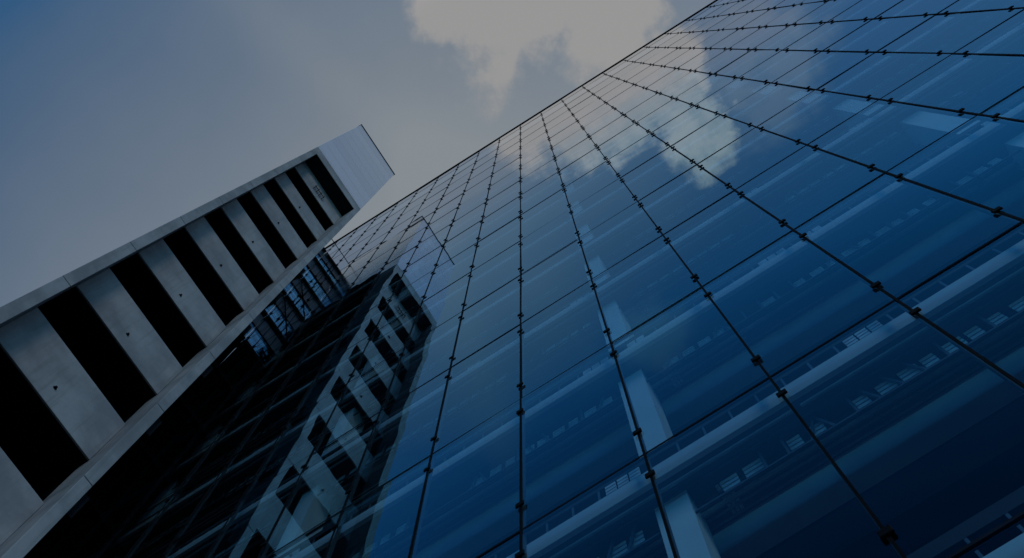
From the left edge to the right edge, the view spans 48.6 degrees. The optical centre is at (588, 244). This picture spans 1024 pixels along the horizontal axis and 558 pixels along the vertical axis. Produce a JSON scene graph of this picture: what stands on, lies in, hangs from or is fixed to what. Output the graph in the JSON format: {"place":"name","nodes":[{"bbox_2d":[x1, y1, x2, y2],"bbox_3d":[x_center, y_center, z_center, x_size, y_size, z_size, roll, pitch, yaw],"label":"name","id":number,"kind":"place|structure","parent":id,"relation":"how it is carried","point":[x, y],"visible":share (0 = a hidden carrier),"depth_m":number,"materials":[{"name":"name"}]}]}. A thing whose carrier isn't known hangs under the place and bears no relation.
{"place":"outdoors","nodes":[
{"label":"outdoors","id":0,"kind":"place"},
{"bbox_2d":[0,0,714,306],"label":"sky","id":1,"kind":"structure","parent":0,"point":[120,120],"materials":[{"name":"blue"}]},
{"bbox_3d":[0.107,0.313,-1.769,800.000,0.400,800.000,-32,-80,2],"label":"ground","id":2,"kind":"structure","parent":0,"visible":0},
{"bbox_2d":[24,248,326,557],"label":"glazed link wall","id":3,"kind":"structure","parent":2,"relation":"on","point":[43,544],"depth_m":34.38,"materials":[{"name":"black glass"}]},
{"bbox_2d":[0,124,394,557],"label":"concrete stair tower","id":4,"kind":"structure","parent":2,"relation":"on","point":[107,359],"depth_m":27.31,"materials":[{"name":"concrete"}]},
{"bbox_2d":[39,0,1023,557],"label":"glass office block","id":5,"kind":"structure","parent":2,"relation":"on","point":[729,278],"depth_m":18.43,"materials":[{"name":"blue glass"}]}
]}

